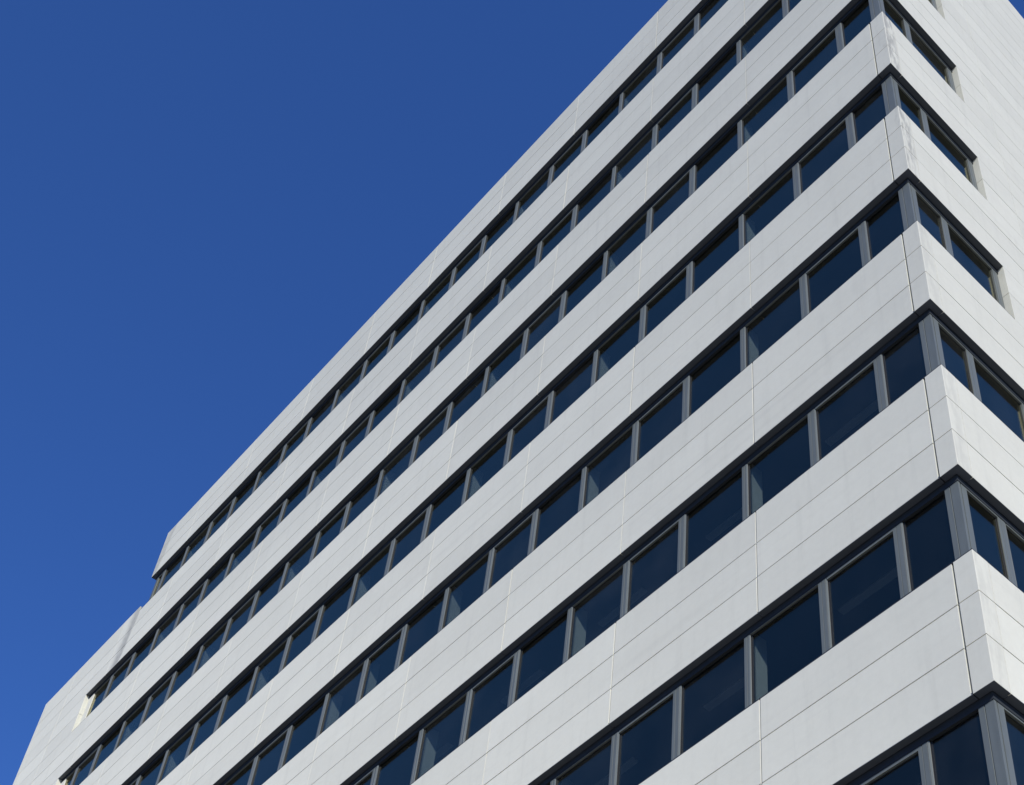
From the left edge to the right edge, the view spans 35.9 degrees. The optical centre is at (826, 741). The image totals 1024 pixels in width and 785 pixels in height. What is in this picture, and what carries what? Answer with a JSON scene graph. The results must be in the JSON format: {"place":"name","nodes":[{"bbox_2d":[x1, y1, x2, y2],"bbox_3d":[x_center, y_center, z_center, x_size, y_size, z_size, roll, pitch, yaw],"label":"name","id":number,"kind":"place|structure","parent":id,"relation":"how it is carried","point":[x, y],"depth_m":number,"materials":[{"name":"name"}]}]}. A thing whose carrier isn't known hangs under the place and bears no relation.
{"place":"outdoors","nodes":[
{"label":"outdoors","id":0,"kind":"place"},
{"bbox_2d":[0,0,1023,784],"label":"sky","id":1,"kind":"structure","parent":0,"point":[203,203],"materials":[{"name":"blue"}]},
{"bbox_2d":[13,0,1023,784],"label":"office building","id":2,"kind":"structure","parent":0,"point":[653,412],"depth_m":26.99,"materials":[{"name":"white"}]},
{"bbox_2d":[155,725,194,784],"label":"window","id":3,"kind":"structure","parent":2,"relation":"in","point":[168,752],"depth_m":37.26,"materials":[{"name":"grey metal"}]},
{"bbox_2d":[163,650,199,702],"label":"window","id":4,"kind":"structure","parent":2,"relation":"in","point":[175,675],"depth_m":40.39,"materials":[{"name":"grey metal"}]},
{"bbox_2d":[184,699,222,758],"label":"window","id":5,"kind":"structure","parent":2,"relation":"in","point":[190,748],"depth_m":36.57,"materials":[{"name":"grey metal"}]},
{"bbox_2d":[191,621,227,675],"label":"window","id":6,"kind":"structure","parent":2,"relation":"in","point":[201,652],"depth_m":39.76,"materials":[{"name":"grey metal"}]},
{"bbox_2d":[213,670,254,732],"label":"window","id":7,"kind":"structure","parent":2,"relation":"in","point":[225,701],"depth_m":35.94,"materials":[{"name":"grey metal"}]},
{"bbox_2d":[219,593,255,648],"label":"window","id":8,"kind":"structure","parent":2,"relation":"in","point":[230,622],"depth_m":39.08,"materials":[{"name":"grey metal"}]},
{"bbox_2d":[247,567,284,621],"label":"window","id":9,"kind":"structure","parent":2,"relation":"in","point":[257,596],"depth_m":38.45,"materials":[{"name":"grey metal"}]},
{"bbox_2d":[245,638,287,702],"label":"window","id":10,"kind":"structure","parent":2,"relation":"in","point":[257,670],"depth_m":35.28,"materials":[{"name":"grey metal"}]},
{"bbox_2d":[247,729,287,784],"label":"window","id":11,"kind":"structure","parent":2,"relation":"in","point":[253,773],"depth_m":32.18,"materials":[{"name":"grey metal"}]},
{"bbox_2d":[276,475,311,526],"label":"window","id":12,"kind":"structure","parent":2,"relation":"in","point":[284,508],"depth_m":40.94,"materials":[{"name":"grey metal"}]},
{"bbox_2d":[277,534,316,593],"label":"window","id":13,"kind":"structure","parent":2,"relation":"in","point":[287,567],"depth_m":37.79,"materials":[{"name":"grey metal"}]},
{"bbox_2d":[278,609,318,672],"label":"window","id":14,"kind":"structure","parent":2,"relation":"in","point":[290,639],"depth_m":34.61,"materials":[{"name":"grey metal"}]},
{"bbox_2d":[277,698,324,770],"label":"window","id":15,"kind":"structure","parent":2,"relation":"in","point":[290,732],"depth_m":31.47,"materials":[{"name":"grey metal"}]},
{"bbox_2d":[306,443,341,495],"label":"window","id":16,"kind":"structure","parent":2,"relation":"in","point":[314,474],"depth_m":40.29,"materials":[{"name":"grey metal"}]},
{"bbox_2d":[308,506,345,563],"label":"window","id":17,"kind":"structure","parent":2,"relation":"in","point":[319,535],"depth_m":37.10,"materials":[{"name":"grey metal"}]},
{"bbox_2d":[310,577,354,643],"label":"window","id":18,"kind":"structure","parent":2,"relation":"in","point":[322,609],"depth_m":33.98,"materials":[{"name":"grey metal"}]},
{"bbox_2d":[315,662,363,737],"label":"window","id":19,"kind":"structure","parent":2,"relation":"in","point":[328,696],"depth_m":30.83,"materials":[{"name":"grey metal"}]},
{"bbox_2d":[335,415,369,466],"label":"window","id":20,"kind":"structure","parent":2,"relation":"in","point":[344,444],"depth_m":39.61,"materials":[{"name":"grey metal"}]},
{"bbox_2d":[339,474,379,533],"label":"window","id":21,"kind":"structure","parent":2,"relation":"in","point":[348,509],"depth_m":36.48,"materials":[{"name":"grey metal"}]},
{"bbox_2d":[346,542,390,610],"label":"window","id":22,"kind":"structure","parent":2,"relation":"in","point":[357,577],"depth_m":33.32,"materials":[{"name":"grey metal"}]},
{"bbox_2d":[355,628,401,703],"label":"window","id":23,"kind":"structure","parent":2,"relation":"in","point":[367,663],"depth_m":30.14,"materials":[{"name":"grey metal"}]},
{"bbox_2d":[364,384,401,437],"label":"window","id":24,"kind":"structure","parent":2,"relation":"in","point":[372,416],"depth_m":38.98,"materials":[{"name":"grey metal"}]},
{"bbox_2d":[373,438,414,500],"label":"window","id":25,"kind":"structure","parent":2,"relation":"in","point":[382,473],"depth_m":35.82,"materials":[{"name":"grey metal"}]},
{"bbox_2d":[370,734,418,784],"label":"window","id":26,"kind":"structure","parent":2,"relation":"in","point":[376,774],"depth_m":27.23,"materials":[{"name":"grey metal"}]},
{"bbox_2d":[383,508,426,576],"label":"window","id":27,"kind":"structure","parent":2,"relation":"in","point":[393,547],"depth_m":32.64,"materials":[{"name":"grey metal"}]},
{"bbox_2d":[397,349,434,404],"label":"window","id":28,"kind":"structure","parent":2,"relation":"in","point":[404,383],"depth_m":38.32,"materials":[{"name":"grey metal"}]},
{"bbox_2d":[394,592,444,669],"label":"window","id":29,"kind":"structure","parent":2,"relation":"in","point":[405,630],"depth_m":29.51,"materials":[{"name":"grey metal"}]},
{"bbox_2d":[408,406,447,466],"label":"window","id":30,"kind":"structure","parent":2,"relation":"in","point":[417,439],"depth_m":35.15,"materials":[{"name":"grey metal"}]},
{"bbox_2d":[417,271,451,321],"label":"window","id":31,"kind":"structure","parent":2,"relation":"in","point":[423,305],"depth_m":40.81,"materials":[{"name":"grey metal"}]},
{"bbox_2d":[410,693,466,783],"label":"window","id":32,"kind":"structure","parent":2,"relation":"in","point":[422,733],"depth_m":26.36,"materials":[{"name":"grey metal"}]},
{"bbox_2d":[420,473,466,542],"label":"window","id":33,"kind":"structure","parent":2,"relation":"in","point":[429,513],"depth_m":32.00,"materials":[{"name":"grey metal"}]},
{"bbox_2d":[429,317,465,372],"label":"window","id":34,"kind":"structure","parent":2,"relation":"in","point":[434,363],"depth_m":37.63,"materials":[{"name":"grey metal"}]},
{"bbox_2d":[438,552,488,631],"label":"window","id":35,"kind":"structure","parent":2,"relation":"in","point":[447,596],"depth_m":28.86,"materials":[{"name":"grey metal"}]},
{"bbox_2d":[442,372,484,433],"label":"window","id":36,"kind":"structure","parent":2,"relation":"in","point":[448,419],"depth_m":34.50,"materials":[{"name":"grey metal"}]},
{"bbox_2d":[448,240,481,289],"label":"window","id":37,"kind":"structure","parent":2,"relation":"in","point":[454,272],"depth_m":40.13,"materials":[{"name":"grey metal"}]},
{"bbox_2d":[462,284,500,339],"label":"window","id":38,"kind":"structure","parent":2,"relation":"in","point":[469,317],"depth_m":37.01,"materials":[{"name":"grey metal"}]},
{"bbox_2d":[461,433,507,504],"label":"window","id":39,"kind":"structure","parent":2,"relation":"in","point":[467,486],"depth_m":31.36,"materials":[{"name":"grey metal"}]},
{"bbox_2d":[459,654,513,744],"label":"window","id":40,"kind":"structure","parent":2,"relation":"in","point":[470,698],"depth_m":25.68,"materials":[{"name":"grey metal"}]},
{"bbox_2d":[478,207,514,258],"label":"window","id":41,"kind":"structure","parent":2,"relation":"in","point":[485,240],"depth_m":39.52,"materials":[{"name":"grey metal"}]},
{"bbox_2d":[481,332,523,396],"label":"window","id":42,"kind":"structure","parent":2,"relation":"in","point":[488,370],"depth_m":33.87,"materials":[{"name":"grey metal"}]},
{"bbox_2d":[483,513,532,592],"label":"window","id":43,"kind":"structure","parent":2,"relation":"in","point":[489,576],"depth_m":28.19,"materials":[{"name":"grey metal"}]},
{"bbox_2d":[498,244,537,303],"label":"window","id":44,"kind":"structure","parent":2,"relation":"in","point":[504,282],"depth_m":36.35,"materials":[{"name":"grey metal"}]},
{"bbox_2d":[503,396,547,466],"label":"window","id":45,"kind":"structure","parent":2,"relation":"in","point":[511,434],"depth_m":30.68,"materials":[{"name":"grey metal"}]},
{"bbox_2d":[512,169,549,223],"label":"window","id":46,"kind":"structure","parent":2,"relation":"in","point":[517,208],"depth_m":38.85,"materials":[{"name":"grey metal"}]},
{"bbox_2d":[507,612,567,706],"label":"window","id":47,"kind":"structure","parent":2,"relation":"in","point":[518,656],"depth_m":25.04,"materials":[{"name":"grey metal"}]},
{"bbox_2d":[520,295,561,358],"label":"window","id":48,"kind":"structure","parent":2,"relation":"in","point":[526,337],"depth_m":33.18,"materials":[{"name":"grey metal"}]},
{"bbox_2d":[65,0,1023,784],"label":"window","id":49,"kind":"structure","parent":2,"relation":"in","point":[905,27],"depth_m":42.54,"materials":[{"name":"blue glass"}]},
{"bbox_2d":[534,209,572,267],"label":"window","id":50,"kind":"structure","parent":2,"relation":"in","point":[540,247],"depth_m":35.67,"materials":[{"name":"grey metal"}]},
{"bbox_2d":[527,472,581,555],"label":"window","id":51,"kind":"structure","parent":2,"relation":"in","point":[536,517],"depth_m":27.54,"materials":[{"name":"grey metal"}]},
{"bbox_2d":[547,134,582,187],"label":"window","id":52,"kind":"structure","parent":2,"relation":"in","point":[552,170],"depth_m":38.17,"materials":[{"name":"grey metal"}]},
{"bbox_2d":[544,355,593,428],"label":"window","id":53,"kind":"structure","parent":2,"relation":"in","point":[550,409],"depth_m":30.05,"materials":[{"name":"grey metal"}]},
{"bbox_2d":[550,736,611,784],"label":"window","id":54,"kind":"structure","parent":2,"relation":"in","point":[556,781],"depth_m":22.03,"materials":[{"name":"grey metal"}]},
{"bbox_2d":[558,256,603,322],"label":"window","id":55,"kind":"structure","parent":2,"relation":"in","point":[565,296],"depth_m":32.53,"materials":[{"name":"grey metal"}]},
{"bbox_2d":[570,171,611,231],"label":"window","id":56,"kind":"structure","parent":2,"relation":"in","point":[575,215],"depth_m":35.02,"materials":[{"name":"grey metal"}]},
{"bbox_2d":[562,565,622,663],"bbox_3d":[-3.685,-1.947,23.993,1.365,1.687,0.152,-34,-50,29],"label":"window","id":57,"kind":"structure","parent":2,"relation":"in","point":[568,646],"depth_m":24.40,"materials":[{"name":"grey metal"}]},
{"bbox_2d":[580,97,619,152],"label":"window","id":58,"kind":"structure","parent":2,"relation":"in","point":[585,138],"depth_m":37.54,"materials":[{"name":"grey metal"}]},
{"bbox_2d":[578,425,632,511],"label":"window","id":59,"kind":"structure","parent":2,"relation":"in","point":[585,471],"depth_m":26.90,"materials":[{"name":"grey metal"}]},
{"bbox_2d":[590,310,639,386],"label":"window","id":60,"kind":"structure","parent":2,"relation":"in","point":[596,359],"depth_m":29.39,"materials":[{"name":"grey metal"}]},
{"bbox_2d":[601,212,646,280],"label":"window","id":61,"kind":"structure","parent":2,"relation":"in","point":[606,259],"depth_m":31.89,"materials":[{"name":"grey metal"}]},
{"bbox_2d":[610,128,652,191],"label":"window","id":62,"kind":"structure","parent":2,"relation":"in","point":[615,169],"depth_m":34.38,"materials":[{"name":"grey metal"}]},
{"bbox_2d":[618,57,656,113],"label":"window","id":63,"kind":"structure","parent":2,"relation":"in","point":[622,96],"depth_m":36.87,"materials":[{"name":"grey metal"}]},
{"bbox_2d":[609,691,672,784],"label":"window","id":64,"kind":"structure","parent":2,"relation":"in","point":[617,739],"depth_m":21.29,"materials":[{"name":"grey metal"}]},
{"bbox_2d":[620,519,678,617],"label":"window","id":65,"kind":"structure","parent":2,"relation":"in","point":[626,594],"depth_m":23.72,"materials":[{"name":"grey metal"}]},
{"bbox_2d":[630,381,682,466],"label":"window","id":66,"kind":"structure","parent":2,"relation":"in","point":[637,426],"depth_m":26.22,"materials":[{"name":"grey metal"}]},
{"bbox_2d":[638,266,686,342],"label":"window","id":67,"kind":"structure","parent":2,"relation":"in","point":[644,311],"depth_m":28.71,"materials":[{"name":"grey metal"}]},
{"bbox_2d":[645,170,689,238],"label":"window","id":68,"kind":"structure","parent":2,"relation":"in","point":[651,212],"depth_m":31.21,"materials":[{"name":"grey metal"}]},
{"bbox_2d":[651,88,691,149],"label":"window","id":69,"kind":"structure","parent":2,"relation":"in","point":[656,129],"depth_m":33.70,"materials":[{"name":"grey metal"}]},
{"bbox_2d":[656,18,693,74],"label":"window","id":70,"kind":"structure","parent":2,"relation":"in","point":[660,58],"depth_m":36.20,"materials":[{"name":"grey metal"}]},
{"bbox_2d":[671,641,743,760],"bbox_3d":[-1.575,-0.506,20.213,1.395,1.687,0.152,-34,-50,29],"label":"window","id":71,"kind":"structure","parent":2,"relation":"in","point":[678,719],"depth_m":20.57,"materials":[{"name":"grey metal"}]},
{"bbox_2d":[677,470,741,572],"bbox_3d":[-1.742,-3.243,22.697,1.395,1.687,0.152,-34,-50,29],"label":"window","id":72,"kind":"structure","parent":2,"relation":"in","point":[683,526],"depth_m":23.07,"materials":[{"name":"grey metal"}]},
{"bbox_2d":[682,333,739,421],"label":"window","id":73,"kind":"structure","parent":2,"relation":"in","point":[688,381],"depth_m":25.58,"materials":[{"name":"grey metal"}]},
{"bbox_2d":[685,219,738,299],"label":"window","id":74,"kind":"structure","parent":2,"relation":"in","point":[690,269],"depth_m":28.08,"materials":[{"name":"grey metal"}]},
{"bbox_2d":[689,126,736,195],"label":"window","id":75,"kind":"structure","parent":2,"relation":"in","point":[693,173],"depth_m":30.60,"materials":[{"name":"grey metal"}]},
{"bbox_2d":[691,46,735,109],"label":"window","id":76,"kind":"structure","parent":2,"relation":"in","point":[696,88],"depth_m":33.11,"materials":[{"name":"grey metal"}]},
{"bbox_2d":[736,0,781,63],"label":"window","id":77,"kind":"structure","parent":2,"relation":"in","point":[739,45],"depth_m":32.41,"materials":[{"name":"grey metal"}]},
{"bbox_2d":[737,76,786,148],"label":"window","id":78,"kind":"structure","parent":2,"relation":"in","point":[740,125],"depth_m":29.93,"materials":[{"name":"grey metal"}]},
{"bbox_2d":[739,168,791,249],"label":"window","id":79,"kind":"structure","parent":2,"relation":"in","point":[742,219],"depth_m":27.42,"materials":[{"name":"grey metal"}]},
{"bbox_2d":[740,279,798,370],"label":"window","id":80,"kind":"structure","parent":2,"relation":"in","point":[744,338],"depth_m":24.93,"materials":[{"name":"grey metal"}]},
{"bbox_2d":[742,415,807,519],"bbox_3d":[-0.738,-3.912,22.028,1.365,1.687,0.152,-34,-50,29],"label":"window","id":81,"kind":"structure","parent":2,"relation":"in","point":[746,470],"depth_m":22.42,"materials":[{"name":"grey metal"}]},
{"bbox_2d":[744,584,817,707],"bbox_3d":[-0.571,-1.176,19.543,1.365,1.687,0.152,-34,-50,29],"label":"window","id":82,"kind":"structure","parent":2,"relation":"in","point":[749,647],"depth_m":19.94,"materials":[{"name":"grey metal"}]},
{"bbox_2d":[786,28,836,100],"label":"window","id":83,"kind":"structure","parent":2,"relation":"in","point":[791,83],"depth_m":29.24,"materials":[{"name":"grey metal"}]},
{"bbox_2d":[792,119,848,199],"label":"window","id":84,"kind":"structure","parent":2,"relation":"in","point":[797,169],"depth_m":26.75,"materials":[{"name":"grey metal"}]},
{"bbox_2d":[799,227,860,318],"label":"window","id":85,"kind":"structure","parent":2,"relation":"in","point":[804,281],"depth_m":24.26,"materials":[{"name":"grey metal"}]},
{"bbox_2d":[807,361,878,465],"bbox_3d":[0.227,-4.556,21.384,1.290,1.687,0.152,-34,-50,29],"label":"window","id":86,"kind":"structure","parent":2,"relation":"in","point":[813,416],"depth_m":21.75,"materials":[{"name":"grey metal"}]},
{"bbox_2d":[835,0,871,52],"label":"window","id":87,"kind":"structure","parent":2,"relation":"in","point":[839,29],"depth_m":28.64,"materials":[{"name":"grey metal"}]},
{"bbox_2d":[818,529,899,653],"bbox_3d":[0.395,-1.820,18.899,1.290,1.687,0.152,-34,-50,29],"label":"window","id":88,"kind":"structure","parent":2,"relation":"in","point":[824,587],"depth_m":19.26,"materials":[{"name":"grey metal"}]},
{"bbox_2d":[845,86,885,148],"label":"window","id":89,"kind":"structure","parent":2,"relation":"in","point":[852,137],"depth_m":26.14,"materials":[{"name":"grey metal"}]},
{"bbox_2d":[858,194,903,266],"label":"window","id":90,"kind":"structure","parent":2,"relation":"in","point":[863,229],"depth_m":23.63,"materials":[{"name":"grey metal"}]},
{"bbox_2d":[860,748,920,784],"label":"window","id":91,"kind":"structure","parent":2,"relation":"in","point":[914,753],"depth_m":16.76,"materials":[{"name":"grey metal"}]},
{"bbox_2d":[873,325,925,411],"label":"window","id":92,"kind":"structure","parent":2,"relation":"in","point":[880,369],"depth_m":21.12,"materials":[{"name":"grey metal"}]},
{"bbox_2d":[897,83,930,139],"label":"window","id":93,"kind":"structure","parent":2,"relation":"in","point":[922,117],"depth_m":26.22,"materials":[{"name":"grey metal"}]},
{"bbox_2d":[893,493,954,597],"bbox_3d":[1.174,-2.339,18.380,0.850,1.687,0.152,-34,-50,29],"label":"window","id":94,"kind":"structure","parent":2,"relation":"in","point":[904,569],"depth_m":18.61,"materials":[{"name":"grey metal"}]},
{"bbox_2d":[909,25,955,91],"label":"window","id":95,"kind":"structure","parent":2,"relation":"in","point":[948,74],"depth_m":29.37,"materials":[{"name":"grey metal"}]},
{"bbox_2d":[916,191,953,256],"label":"window","id":96,"kind":"structure","parent":2,"relation":"in","point":[942,224],"depth_m":23.72,"materials":[{"name":"grey metal"}]},
{"bbox_2d":[927,115,977,189],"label":"window","id":97,"kind":"structure","parent":2,"relation":"in","point":[969,169],"depth_m":26.88,"materials":[{"name":"grey metal"}]},
{"bbox_2d":[918,711,989,784],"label":"window","id":98,"kind":"structure","parent":2,"relation":"in","point":[926,752],"depth_m":16.34,"materials":[{"name":"grey metal"}]},
{"bbox_2d":[938,322,981,401],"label":"window","id":99,"kind":"structure","parent":2,"relation":"in","point":[968,360],"depth_m":21.21,"materials":[{"name":"grey metal"}]},
{"bbox_2d":[947,223,1004,308],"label":"window","id":100,"kind":"structure","parent":2,"relation":"in","point":[994,281],"depth_m":24.38,"materials":[{"name":"grey metal"}]},
{"bbox_2d":[967,489,1017,586],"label":"window","id":101,"kind":"structure","parent":2,"relation":"in","point":[1007,567],"depth_m":18.70,"materials":[{"name":"grey metal"}]},
{"bbox_2d":[973,356,1023,434],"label":"window","id":102,"kind":"structure","parent":2,"relation":"in","point":[1020,405],"depth_m":21.95,"materials":[{"name":"metal"}]},
{"bbox_2d":[1004,707,1023,728],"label":"window","id":103,"kind":"structure","parent":2,"relation":"in","point":[1011,716],"depth_m":16.28,"materials":[{"name":"grey metal"}]}
]}

